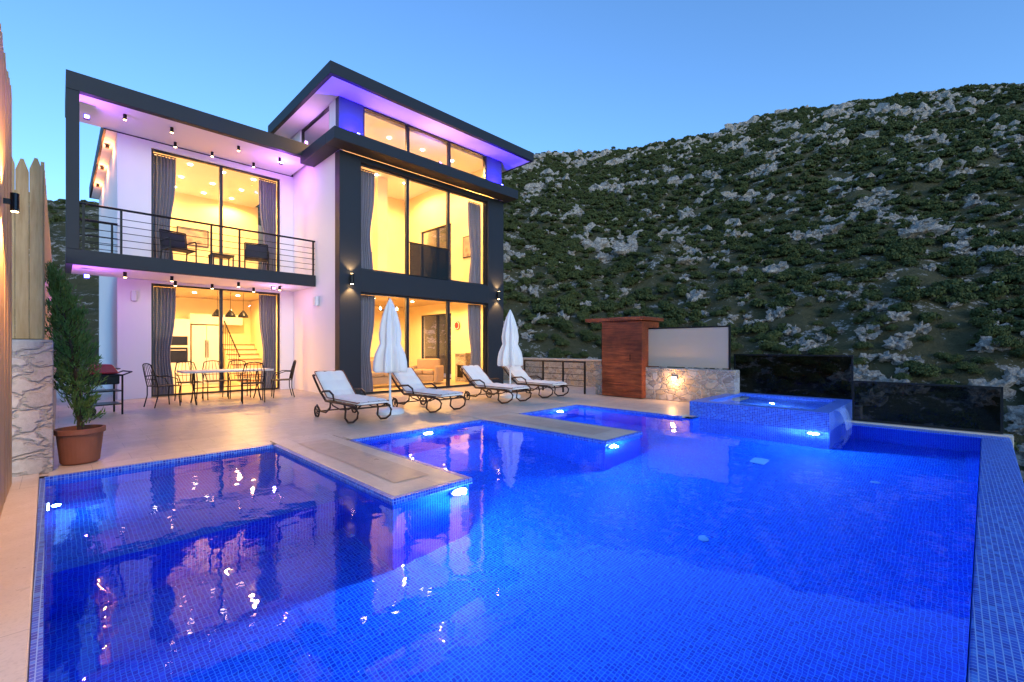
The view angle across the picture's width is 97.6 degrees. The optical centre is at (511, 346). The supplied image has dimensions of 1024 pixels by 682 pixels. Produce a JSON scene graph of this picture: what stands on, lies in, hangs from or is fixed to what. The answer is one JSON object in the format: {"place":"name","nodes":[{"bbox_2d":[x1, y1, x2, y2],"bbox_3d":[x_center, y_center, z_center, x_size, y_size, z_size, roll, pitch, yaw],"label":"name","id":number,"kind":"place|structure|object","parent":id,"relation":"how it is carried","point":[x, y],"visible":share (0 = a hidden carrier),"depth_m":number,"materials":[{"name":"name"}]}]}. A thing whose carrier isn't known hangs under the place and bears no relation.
{"place":"outdoors","nodes":[
{"label":"outdoors","id":0,"kind":"place"},
{"bbox_2d":[39,374,693,476],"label":"deck paving","id":1,"kind":"structure","parent":0,"point":[136,429],"depth_m":8.45,"materials":[{"name":"stone"}]},
{"bbox_2d":[0,23,11,516],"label":"wall","id":2,"kind":"structure","parent":1,"relation":"on","point":[5,290],"depth_m":3.73,"materials":[{"name":"brown wood"}]},
{"bbox_2d":[3,192,19,212],"bbox_3d":[-3.877,-1.118,3.475,0.052,0.144,0.085,0,0,45],"label":"wall sconce","id":3,"kind":"object","parent":2,"relation":"attached to","point":[13,201],"depth_m":3.47,"materials":[{"name":"metal"}]},
{"bbox_2d":[12,339,55,476],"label":"stone wall","id":4,"kind":"structure","parent":1,"relation":"on","point":[33,405],"depth_m":4.51,"materials":[{"name":"beige stone"}]},
{"bbox_2d":[12,158,52,339],"bbox_3d":[-8.291,-1.081,7.623,9.099,2.002,0.614,0,0,45],"label":"wooden fence","id":5,"kind":"object","parent":4,"relation":"on","point":[31,250],"visible":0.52,"depth_m":4.57,"materials":[{"name":"brown wood"}]},
{"bbox_2d":[53,424,105,465],"bbox_3d":[-4.842,1.104,5.030,0.430,0.392,0.430,0,0,45],"label":"plant pot","id":6,"kind":"object","parent":1,"relation":"on","point":[75,446],"visible":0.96,"depth_m":4.91,"materials":[{"name":"ceramic"}]},
{"bbox_2d":[45,260,108,429],"bbox_3d":[-4.899,-0.002,5.006,0.515,1.925,0.579,0,0,45],"label":"conifer tree","id":7,"kind":"object","parent":6,"relation":"on","point":[63,320],"visible":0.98,"depth_m":4.99,"materials":[{"name":"green plant"}]},
{"bbox_2d":[74,364,132,417],"bbox_3d":[-7.821,0.820,8.593,0.650,0.960,0.734,0,0,36],"label":"barbecue cart","id":8,"kind":"object","parent":1,"relation":"on","point":[112,372],"visible":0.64,"depth_m":8.51,"materials":[{"name":"black metal"}]},
{"bbox_2d":[142,363,180,407],"bbox_3d":[-7.603,0.825,9.714,0.528,0.955,0.554,0,0,28],"label":"garden chair","id":9,"kind":"object","parent":1,"relation":"on","point":[156,382],"visible":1,"depth_m":9.61,"materials":[{"name":"black metal"}]},
{"bbox_2d":[174,361,203,401],"bbox_3d":[-7.763,0.825,10.771,0.554,0.955,0.528,0,0,39],"label":"garden chair","id":10,"kind":"object","parent":1,"relation":"on","point":[186,381],"visible":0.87,"depth_m":10.78,"materials":[{"name":"black metal"}]},
{"bbox_2d":[202,360,229,399],"bbox_3d":[-7.411,0.825,11.199,0.554,0.955,0.528,0,0,42],"label":"garden chair","id":11,"kind":"object","parent":1,"relation":"on","point":[213,380],"visible":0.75,"depth_m":11.20,"materials":[{"name":"black metal"}]},
{"bbox_2d":[177,368,273,404],"bbox_3d":[-6.756,0.931,10.624,0.850,0.761,1.800,0,0,45],"label":"dining table","id":12,"kind":"object","parent":1,"relation":"on","point":[193,372],"visible":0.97,"depth_m":10.31,"materials":[{"name":"stone"}]},
{"bbox_2d":[227,360,251,398],"bbox_3d":[-7.019,0.825,11.524,0.528,0.955,0.554,0,0,-40],"label":"garden chair","id":13,"kind":"object","parent":1,"relation":"on","point":[234,379],"visible":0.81,"depth_m":11.53,"materials":[{"name":"black metal"}]},
{"bbox_2d":[239,362,265,403],"bbox_3d":[-6.040,0.825,10.467,0.528,0.955,0.554,0,0,-34],"label":"garden chair","id":14,"kind":"object","parent":1,"relation":"on","point":[253,382],"visible":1,"depth_m":10.36,"materials":[{"name":"black metal"}]},
{"bbox_2d":[271,360,295,397],"bbox_3d":[-5.892,0.825,11.591,0.554,0.955,0.528,0,0,-34],"label":"garden chair","id":15,"kind":"object","parent":1,"relation":"on","point":[291,371],"visible":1,"depth_m":11.58,"materials":[{"name":"black metal"}]},
{"bbox_2d":[65,60,533,399],"bbox_3d":[-7.258,-2.735,15.483,11.100,8.070,11.600,0,0,45],"label":"villa","id":16,"kind":"object","parent":1,"relation":"on","point":[329,110],"visible":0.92,"depth_m":12.57,"materials":[{"name":"paint"}]},
{"bbox_2d":[130,290,135,300],"bbox_3d":[-9.352,-1.250,11.079,0.180,0.260,0.106,0,0,45],"label":"outdoor speaker","id":17,"kind":"object","parent":16,"relation":"attached to","point":[132,295],"visible":1,"depth_m":11.02},
{"bbox_2d":[153,285,175,394],"bbox_3d":[-9.141,-0.163,11.775,0.076,2.865,0.520,0,0,45],"label":"curtain","id":18,"kind":"object","parent":16,"relation":"hanging from","point":[164,304],"visible":0.85,"depth_m":11.77,"materials":[{"name":"grey fabric"}]},
{"bbox_2d":[153,153,175,259],"bbox_3d":[-9.141,-3.522,11.775,0.076,3.005,0.520,0,0,45],"label":"curtain","id":19,"kind":"object","parent":16,"relation":"hanging from","point":[164,175],"visible":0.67,"depth_m":11.76,"materials":[{"name":"grey fabric"}]},
{"bbox_2d":[159,229,196,261],"bbox_3d":[-8.322,-2.453,11.180,0.596,0.921,0.596,0,0,30],"label":"armchair","id":20,"kind":"object","parent":16,"relation":"on","point":[172,237],"visible":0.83,"depth_m":11.25,"materials":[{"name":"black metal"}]},
{"bbox_2d":[176,226,208,247],"bbox_3d":[-10.809,-3.700,15.198,0.034,0.600,0.900,0,0,45],"label":"framed picture","id":21,"kind":"object","parent":16,"relation":"attached to","point":[197,234],"visible":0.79,"depth_m":15.25,"materials":[{"name":"fabric"}]},
{"bbox_2d":[190,325,218,383],"bbox_3d":[-10.681,0.280,15.606,0.622,2.000,0.840,0,0,45],"label":"refrigerator","id":22,"kind":"object","parent":16,"relation":"on","point":[204,343],"visible":0.68,"depth_m":15.37,"materials":[{"name":"metal"}]},
{"bbox_2d":[170,313,242,384],"bbox_3d":[-11.050,0.080,15.226,0.632,2.400,3.300,0,0,45],"label":"kitchen unit","id":23,"kind":"object","parent":16,"relation":"on","point":[180,347],"visible":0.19,"depth_m":14.97,"materials":[{"name":"white paint"}]},
{"bbox_2d":[151,283,279,396],"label":"sliding door","id":24,"kind":"structure","parent":16,"relation":"in","point":[220,290],"depth_m":12.48,"materials":[{"name":"black glass"}]},
{"bbox_2d":[151,148,279,271],"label":"sliding door","id":25,"kind":"structure","parent":16,"relation":"in","point":[221,168],"depth_m":12.47,"materials":[{"name":"black glass"}]},
{"bbox_2d":[208,253,234,265],"bbox_3d":[-7.628,-2.195,11.769,0.500,0.400,0.500,0,0,45],"label":"side table","id":26,"kind":"object","parent":16,"relation":"on","point":[220,255],"visible":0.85,"depth_m":11.74,"materials":[{"name":"wood"}]},
{"bbox_2d":[225,292,235,316],"bbox_3d":[-8.735,-1.300,13.920,0.300,0.780,0.300,0,0,45],"label":"pendant lamp","id":27,"kind":"object","parent":16,"relation":"hanging from","point":[230,313],"visible":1,"depth_m":13.87,"materials":[{"name":"black metal"}]},
{"bbox_2d":[223,321,261,384],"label":"staircase","id":28,"kind":"structure","parent":16,"relation":"on","point":[246,353],"depth_m":15.66,"materials":[{"name":"paint"}]},
{"bbox_2d":[244,242,268,269],"bbox_3d":[-7.081,-2.453,12.434,0.596,0.921,0.596,0,0,-31],"label":"armchair","id":29,"kind":"object","parent":16,"relation":"on","point":[253,253],"visible":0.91,"depth_m":12.58,"materials":[{"name":"black wicker"}]},
{"bbox_2d":[259,293,275,387],"bbox_3d":[-7.382,-0.163,13.552,0.076,2.865,0.480,0,0,45],"label":"curtain","id":30,"kind":"object","parent":16,"relation":"hanging from","point":[267,312],"visible":0.88,"depth_m":13.57,"materials":[{"name":"grey fabric"}]},
{"bbox_2d":[259,178,275,270],"bbox_3d":[-7.382,-3.522,13.552,0.076,3.005,0.480,0,0,45],"label":"curtain","id":31,"kind":"object","parent":16,"relation":"hanging from","point":[267,199],"visible":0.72,"depth_m":13.57,"materials":[{"name":"grey fabric"}]},
{"bbox_2d":[301,106,328,144],"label":"window","id":32,"kind":"structure","parent":16,"relation":"in","point":[316,128],"depth_m":12.71,"materials":[{"name":"clear glass"}]},
{"bbox_2d":[361,168,374,269],"bbox_3d":[-4.071,-3.458,12.406,0.076,2.875,0.590,0,0,45],"label":"curtain","id":33,"kind":"object","parent":16,"relation":"hanging from","point":[367,190],"visible":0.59,"depth_m":12.45,"materials":[{"name":"grey fabric"}]},
{"bbox_2d":[361,295,374,391],"bbox_3d":[-4.071,-0.098,12.406,0.076,2.735,0.590,0,0,45],"label":"curtain","id":34,"kind":"object","parent":16,"relation":"hanging from","point":[367,312],"visible":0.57,"depth_m":12.45,"materials":[{"name":"grey fabric"}]},
{"bbox_2d":[361,163,407,274],"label":"window","id":35,"kind":"structure","parent":16,"relation":"in","point":[363,165],"depth_m":12.98,"materials":[{"name":"black glass"}]},
{"bbox_2d":[361,292,407,393],"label":"sliding door","id":36,"kind":"structure","parent":16,"relation":"in","point":[406,298],"depth_m":12.98,"materials":[{"name":"black glass"}]},
{"bbox_2d":[363,106,407,150],"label":"window","id":37,"kind":"structure","parent":16,"relation":"in","point":[364,108],"depth_m":12.62,"materials":[{"name":"clear glass"}]},
{"bbox_2d":[370,360,413,384],"bbox_3d":[-4.253,0.825,14.198,0.880,0.790,2.160,0,0,45],"label":"sofa","id":38,"kind":"object","parent":16,"relation":"on","point":[380,378],"visible":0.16,"depth_m":13.87,"materials":[{"name":"beige fabric"}]},
{"bbox_2d":[410,359,443,382],"bbox_3d":[-2.979,0.825,15.480,1.060,0.790,0.880,0,0,6],"label":"armchair","id":39,"kind":"object","parent":16,"relation":"on","point":[428,370],"visible":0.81,"depth_m":15.27,"materials":[{"name":"beige fabric"}]},
{"bbox_2d":[408,178,448,280],"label":"window","id":40,"kind":"structure","parent":16,"relation":"in","point":[409,179],"depth_m":13.88,"materials":[{"name":"black glass"}]},
{"bbox_2d":[408,297,448,387],"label":"sliding door","id":41,"kind":"structure","parent":16,"relation":"in","point":[447,301],"depth_m":14.03,"materials":[{"name":"black glass"}]},
{"bbox_2d":[408,125,449,165],"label":"window","id":42,"kind":"structure","parent":16,"relation":"in","point":[409,126],"depth_m":13.64,"materials":[{"name":"black glass"}]},
{"bbox_2d":[422,224,450,246],"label":"window","id":43,"kind":"structure","parent":16,"relation":"in","point":[426,236],"depth_m":18.51,"materials":[{"name":"clear glass"}]},
{"bbox_2d":[422,313,450,378],"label":"window","id":44,"kind":"structure","parent":16,"relation":"in","point":[437,315],"depth_m":18.13,"materials":[{"name":"black glass"}]},
{"bbox_2d":[453,352,470,381],"bbox_3d":[-1.791,0.750,16.530,0.700,1.060,0.400,0,0,45],"label":"fireplace","id":45,"kind":"object","parent":16,"relation":"on","point":[462,358],"visible":0.76,"depth_m":16.37,"materials":[{"name":"stone"}]},
{"bbox_2d":[463,236,470,258],"bbox_3d":[-1.662,-3.700,16.660,0.500,0.800,0.034,0,0,45],"label":"framed picture","id":46,"kind":"object","parent":16,"relation":"attached to","point":[466,248],"visible":0.71,"depth_m":16.66,"materials":[{"name":"fabric"}]},
{"bbox_2d":[449,190,486,285],"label":"window","id":47,"kind":"structure","parent":16,"relation":"in","point":[485,203],"depth_m":15.18,"materials":[{"name":"black glass"}]},
{"bbox_2d":[449,300,486,386],"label":"sliding door","id":48,"kind":"structure","parent":16,"relation":"in","point":[485,305],"depth_m":15.18,"materials":[{"name":"black glass"}]},
{"bbox_2d":[450,142,485,178],"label":"window","id":49,"kind":"structure","parent":16,"relation":"in","point":[451,143],"depth_m":14.76,"materials":[{"name":"clear glass"}]},
{"bbox_2d":[468,201,480,283],"bbox_3d":[-1.278,-3.458,15.228,0.076,2.875,0.550,0,0,45],"label":"curtain","id":50,"kind":"object","parent":16,"relation":"hanging from","point":[474,219],"visible":0.96,"depth_m":15.23,"materials":[{"name":"grey fabric"}]},
{"bbox_2d":[468,304,480,383],"bbox_3d":[-1.278,-0.098,15.228,0.076,2.735,0.550,0,0,45],"label":"curtain","id":51,"kind":"object","parent":16,"relation":"hanging from","point":[474,320],"visible":0.77,"depth_m":15.23,"materials":[{"name":"grey fabric"}]},
{"bbox_2d":[312,370,391,423],"bbox_3d":[-2.942,0.895,8.145,1.875,0.842,0.752,0,0,45],"label":"sun lounger","id":52,"kind":"object","parent":1,"relation":"on","point":[335,385],"visible":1,"depth_m":8.26,"materials":[{"name":"fabric"}]},
{"bbox_2d":[373,298,406,414],"bbox_3d":[-2.379,0.180,8.756,0.624,2.240,0.624,0,0,22],"label":"parasol","id":53,"kind":"object","parent":1,"relation":"on","point":[390,356],"visible":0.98,"depth_m":8.61,"materials":[{"name":"white fabric"}]},
{"bbox_2d":[391,367,465,412],"bbox_3d":[-1.806,0.895,9.348,1.875,0.842,0.752,0,0,43],"label":"sun lounger","id":54,"kind":"object","parent":1,"relation":"on","point":[410,383],"visible":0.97,"depth_m":9.34,"materials":[{"name":"beige fabric"}]},
{"bbox_2d":[460,365,531,403],"bbox_3d":[-0.424,0.895,10.760,1.875,0.842,0.752,0,0,45],"label":"sun lounger","id":55,"kind":"object","parent":1,"relation":"on","point":[479,377],"visible":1,"depth_m":10.81,"materials":[{"name":"beige fabric"}]},
{"bbox_2d":[497,310,522,398],"bbox_3d":[-0.046,0.180,11.469,0.624,2.240,0.624,0,0,11],"label":"parasol","id":56,"kind":"object","parent":1,"relation":"on","point":[510,354],"visible":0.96,"depth_m":11.32,"materials":[{"name":"white fabric"}]},
{"bbox_2d":[0,402,1023,681],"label":"swimming pool","id":57,"kind":"structure","parent":1,"relation":"in","point":[996,630],"depth_m":3.79,"materials":[{"name":"blue tile"}]},
{"bbox_2d":[43,407,980,681],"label":"pool water","id":58,"kind":"structure","parent":57,"relation":"in","point":[663,549],"depth_m":2.77,"materials":[{"name":"blue liquid"}]},
{"bbox_2d":[852,380,1002,433],"bbox_3d":[6.651,0.950,7.290,1.800,0.700,0.040,0,0,45],"label":"windscreen","id":59,"kind":"object","parent":57,"relation":"on","point":[965,407],"visible":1,"depth_m":7.21,"materials":[{"name":"black glass"}]},
{"bbox_2d":[502,366,568,397],"bbox_3d":[0.585,0.895,11.838,0.752,0.842,1.875,0,0,-44],"label":"sun lounger","id":60,"kind":"object","parent":1,"relation":"on","point":[520,375],"visible":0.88,"depth_m":11.76,"materials":[{"name":"beige fabric"}]},
{"bbox_2d":[524,360,585,393],"bbox_3d":[1.187,0.854,13.035,2.290,0.892,0.044,0,0,45],"label":"terrace railing","id":61,"kind":"object","parent":1,"relation":"on","point":[563,368],"visible":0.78,"depth_m":12.76,"materials":[{"name":"black metal"}]},
{"bbox_2d":[503,357,665,386],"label":"stone wall","id":62,"kind":"structure","parent":1,"relation":"on","point":[535,366],"depth_m":15.38,"materials":[{"name":"stone"}]},
{"bbox_2d":[585,316,663,397],"bbox_3d":[2.964,0.270,11.895,1.680,2.020,1.120,0,0,45],"label":"shower cabin","id":63,"kind":"object","parent":1,"relation":"on","point":[624,352],"visible":0.89,"depth_m":11.38,"materials":[{"name":"red wood"}]},
{"bbox_2d":[595,365,739,401],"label":"stone wall","id":64,"kind":"structure","parent":1,"relation":"on","point":[689,384],"depth_m":10.48,"materials":[{"name":"stone"}]},
{"bbox_2d":[648,325,730,369],"bbox_3d":[3.651,0.020,11.103,3.330,1.000,0.060,0,0,45],"label":"canvas screen","id":65,"kind":"object","parent":64,"relation":"on","point":[703,346],"visible":0.62,"depth_m":10.54,"materials":[{"name":"white fabric"}]},
{"bbox_2d":[690,392,851,432],"bbox_3d":[5.042,1.813,8.512,2.352,1.574,2.406,0,0,45],"label":"hot tub","id":66,"kind":"object","parent":1,"relation":"in","point":[833,415],"visible":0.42,"depth_m":7.70,"materials":[{"name":"blue tile"}]},
{"bbox_2d":[715,395,832,409],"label":"hot tub water","id":67,"kind":"structure","parent":66,"relation":"in","point":[781,402],"depth_m":8.64,"materials":[{"name":"liquid"}]},
{"bbox_2d":[734,354,853,399],"bbox_3d":[5.876,0.660,9.520,2.200,0.980,0.040,0,0,45],"label":"windscreen","id":68,"kind":"object","parent":66,"relation":"on","point":[826,376],"visible":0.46,"depth_m":9.41,"materials":[{"name":"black glass"}]},
{"bbox_2d":[0,0,1023,202],"label":"sky","id":69,"kind":"structure","parent":0,"point":[537,76],"materials":[{"name":"blue"}]},
{"bbox_2d":[12,92,1023,680],"bbox_3d":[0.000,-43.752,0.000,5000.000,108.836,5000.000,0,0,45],"label":"hillside terrain","id":70,"kind":"structure","parent":0,"point":[948,340],"depth_m":49.13,"materials":[{"name":"green plant"}]},
{"bbox_2d":[48,82,1023,334],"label":"hillside scrub","id":71,"kind":"object","parent":70,"relation":"on","point":[905,251],"visible":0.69,"depth_m":71.67,"materials":[{"name":"green plant"}]},
{"bbox_2d":[533,333,546,339],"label":"shrub","id":72,"kind":"object","parent":70,"relation":"on","point":[541,336],"visible":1,"depth_m":45.42,"materials":[{"name":"green plant"}]},
{"bbox_2d":[547,351,564,357],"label":"shrub","id":73,"kind":"object","parent":70,"relation":"on","point":[557,355],"visible":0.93,"depth_m":42.72,"materials":[{"name":"green plant"}]},
{"bbox_2d":[555,337,569,345],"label":"shrub","id":74,"kind":"object","parent":70,"relation":"on","point":[563,341],"visible":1,"depth_m":44.76,"materials":[{"name":"green plant"}]},
{"bbox_2d":[555,319,573,329],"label":"shrub","id":75,"kind":"object","parent":70,"relation":"on","point":[564,322],"visible":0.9,"depth_m":47.29,"materials":[{"name":"green plant"}]},
{"bbox_2d":[579,329,592,335],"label":"shrub","id":76,"kind":"object","parent":70,"relation":"on","point":[585,332],"visible":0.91,"depth_m":46.17,"materials":[{"name":"green plant"}]},
{"bbox_2d":[581,334,594,340],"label":"shrub","id":77,"kind":"object","parent":70,"relation":"on","point":[588,337],"visible":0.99,"depth_m":45.69,"materials":[{"name":"green plant"}]},
{"bbox_2d":[662,319,675,327],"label":"shrub","id":78,"kind":"object","parent":70,"relation":"on","point":[667,323],"visible":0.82,"depth_m":44.79,"materials":[{"name":"green plant"}]},
{"bbox_2d":[731,342,743,349],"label":"shrub","id":79,"kind":"object","parent":70,"relation":"on","point":[735,345],"visible":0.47,"depth_m":40.43,"materials":[{"name":"green plant"}]},
{"bbox_2d":[503,83,1023,384],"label":"limestone outcrops","id":80,"kind":"object","parent":70,"relation":"on","point":[920,228],"visible":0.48,"depth_m":72.37,"materials":[{"name":"grey stone"}]},
{"bbox_2d":[756,339,778,349],"bbox_3d":[22.652,-0.172,39.673,2.042,0.945,1.594,0,0,-25],"label":"shrub","id":81,"kind":"object","parent":70,"relation":"on","point":[768,344],"visible":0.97,"depth_m":39.39,"materials":[{"name":"green plant"}]},
{"bbox_2d":[764,330,782,340],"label":"shrub","id":82,"kind":"object","parent":70,"relation":"on","point":[775,334],"visible":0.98,"depth_m":40.45,"materials":[{"name":"green plant"}]},
{"bbox_2d":[770,344,786,350],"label":"shrub","id":83,"kind":"object","parent":70,"relation":"on","point":[777,347],"visible":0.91,"depth_m":38.67,"materials":[{"name":"green plant"}]},
{"bbox_2d":[781,347,800,354],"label":"shrub","id":84,"kind":"object","parent":70,"relation":"on","point":[785,350],"visible":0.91,"depth_m":37.22,"materials":[{"name":"green plant"}]},
{"bbox_2d":[811,345,838,354],"bbox_3d":[25.255,0.320,36.144,1.485,0.816,1.903,0,0,-41],"label":"shrub","id":85,"kind":"object","parent":70,"relation":"on","point":[828,350],"visible":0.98,"depth_m":35.78,"materials":[{"name":"green plant"}]},
{"bbox_2d":[822,326,837,334],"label":"shrub","id":86,"kind":"object","parent":70,"relation":"on","point":[829,330],"visible":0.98,"depth_m":38.12,"materials":[{"name":"green plant"}]},
{"bbox_2d":[854,366,867,375],"bbox_3d":[25.773,2.067,33.576,1.728,1.365,1.559,0,-9,-35],"label":"boulder","id":87,"kind":"object","parent":70,"relation":"on","point":[860,371],"visible":0.28,"depth_m":33.19,"materials":[{"name":"stone"}]},
{"bbox_2d":[854,357,869,364],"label":"shrub","id":88,"kind":"object","parent":70,"relation":"on","point":[860,360],"visible":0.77,"depth_m":34.04,"materials":[{"name":"green plant"}]},
{"bbox_2d":[852,341,873,348],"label":"shrub","id":89,"kind":"object","parent":70,"relation":"on","point":[862,344],"visible":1,"depth_m":35.09,"materials":[{"name":"green plant"}]},
{"bbox_2d":[856,370,884,380],"bbox_3d":[25.675,2.497,32.747,2.543,1.463,1.446,-10,-6,33],"label":"boulder","id":90,"kind":"object","parent":70,"relation":"on","point":[868,375],"visible":0.34,"depth_m":32.33,"materials":[{"name":"stone"}]},
{"bbox_2d":[874,314,893,321],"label":"shrub","id":91,"kind":"object","parent":70,"relation":"on","point":[884,317],"visible":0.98,"depth_m":36.41,"materials":[{"name":"green plant"}]},
{"bbox_2d":[874,374,897,381],"bbox_3d":[26.177,2.819,31.329,1.429,1.852,1.607,0,-9,-38],"label":"boulder","id":92,"kind":"object","parent":70,"relation":"on","point":[881,377],"visible":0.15,"depth_m":31.51,"materials":[{"name":"stone"}]},
{"bbox_2d":[892,372,912,380],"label":"shrub","id":93,"kind":"object","parent":70,"relation":"on","point":[900,376],"visible":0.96,"depth_m":31.14,"materials":[{"name":"green plant"}]},
{"bbox_2d":[895,367,909,373],"bbox_3d":[27.676,1.912,32.002,1.083,0.861,0.760,-11,-7,38],"label":"boulder","id":94,"kind":"object","parent":70,"relation":"on","point":[898,370],"visible":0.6,"depth_m":31.78,"materials":[{"name":"stone"}]},
{"bbox_2d":[897,360,924,369],"bbox_3d":[28.539,1.303,31.948,1.696,0.746,1.817,0,0,-31],"label":"shrub","id":95,"kind":"object","parent":70,"relation":"on","point":[909,364],"visible":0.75,"depth_m":31.74,"materials":[{"name":"green plant"}]},
{"bbox_2d":[918,335,933,340],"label":"shrub","id":96,"kind":"object","parent":70,"relation":"on","point":[925,338],"visible":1,"depth_m":33.40,"materials":[{"name":"green plant"}]},
{"bbox_2d":[910,363,942,376],"bbox_3d":[28.593,1.621,30.966,2.056,0.972,1.605,0,0,-43],"label":"shrub","id":97,"kind":"object","parent":70,"relation":"on","point":[928,370],"visible":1,"depth_m":30.58,"materials":[{"name":"green plant"}]},
{"bbox_2d":[933,352,951,358],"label":"shrub","id":98,"kind":"object","parent":70,"relation":"on","point":[940,355],"visible":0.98,"depth_m":31.98,"materials":[{"name":"green plant"}]},
{"bbox_2d":[934,378,960,384],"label":"shrub","id":99,"kind":"object","parent":70,"relation":"on","point":[947,381],"visible":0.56,"depth_m":29.64,"materials":[{"name":"green plant"}]},
{"bbox_2d":[939,322,957,327],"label":"shrub","id":100,"kind":"object","parent":70,"relation":"on","point":[947,325],"visible":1,"depth_m":34.37,"materials":[{"name":"green plant"}]},
{"bbox_2d":[946,353,964,361],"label":"shrub","id":101,"kind":"object","parent":70,"relation":"on","point":[956,357],"visible":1,"depth_m":31.43,"materials":[{"name":"green plant"}]},
{"bbox_2d":[952,361,976,368],"bbox_3d":[30.926,1.293,30.654,1.134,0.596,1.246,0,0,-38],"label":"shrub","id":102,"kind":"object","parent":70,"relation":"on","point":[962,365],"visible":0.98,"depth_m":30.48,"materials":[{"name":"green plant"}]},
{"bbox_2d":[966,367,984,373],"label":"shrub","id":103,"kind":"object","parent":70,"relation":"on","point":[975,370],"visible":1,"depth_m":29.80,"materials":[{"name":"green plant"}]},
{"bbox_2d":[968,316,996,327],"bbox_3d":[34.916,-1.845,33.323,1.251,0.870,1.603,0,0,-43],"label":"shrub","id":104,"kind":"object","parent":70,"relation":"on","point":[977,321],"visible":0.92,"depth_m":33.18,"materials":[{"name":"green plant"}]},
{"bbox_2d":[970,356,995,363],"bbox_3d":[32.023,0.922,30.591,0.988,0.544,1.266,0,0,-23],"label":"shrub","id":105,"kind":"object","parent":70,"relation":"on","point":[980,360],"visible":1,"depth_m":30.36,"materials":[{"name":"green plant"}]},
{"bbox_2d":[967,378,1017,398],"bbox_3d":[30.078,2.996,28.657,3.035,1.968,1.494,-10,-5,28],"label":"boulder","id":106,"kind":"object","parent":70,"relation":"on","point":[1006,383],"visible":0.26,"depth_m":28.02,"materials":[{"name":"stone"}]},
{"bbox_2d":[977,323,1010,335],"bbox_3d":[34.244,-1.186,31.886,1.548,0.973,1.701,0,0,-38],"label":"shrub","id":107,"kind":"object","parent":70,"relation":"on","point":[996,329],"visible":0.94,"depth_m":31.58,"materials":[{"name":"green plant"}]},
{"bbox_2d":[990,335,1023,347],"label":"shrub","id":108,"kind":"object","parent":70,"relation":"on","point":[1005,340],"visible":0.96,"depth_m":30.09,"materials":[{"name":"green plant"}]},
{"bbox_2d":[1003,405,1023,422],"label":"boulder","id":109,"kind":"object","parent":70,"relation":"on","point":[1013,413],"visible":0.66,"depth_m":25.93,"materials":[{"name":"stone"}]},
{"bbox_2d":[1004,424,1023,434],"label":"boulder","id":110,"kind":"object","parent":70,"relation":"on","point":[1017,429],"visible":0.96,"depth_m":25.30,"materials":[{"name":"stone"}]},
{"bbox_2d":[1009,347,1023,357],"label":"shrub","id":111,"kind":"object","parent":70,"relation":"on","point":[1017,352],"visible":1,"depth_m":29.62,"materials":[{"name":"green plant"}]},
{"bbox_2d":[1014,445,1023,465],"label":"boulder","id":112,"kind":"object","parent":70,"relation":"on","point":[1019,454],"visible":0.6,"depth_m":23.83,"materials":[{"name":"stone"}]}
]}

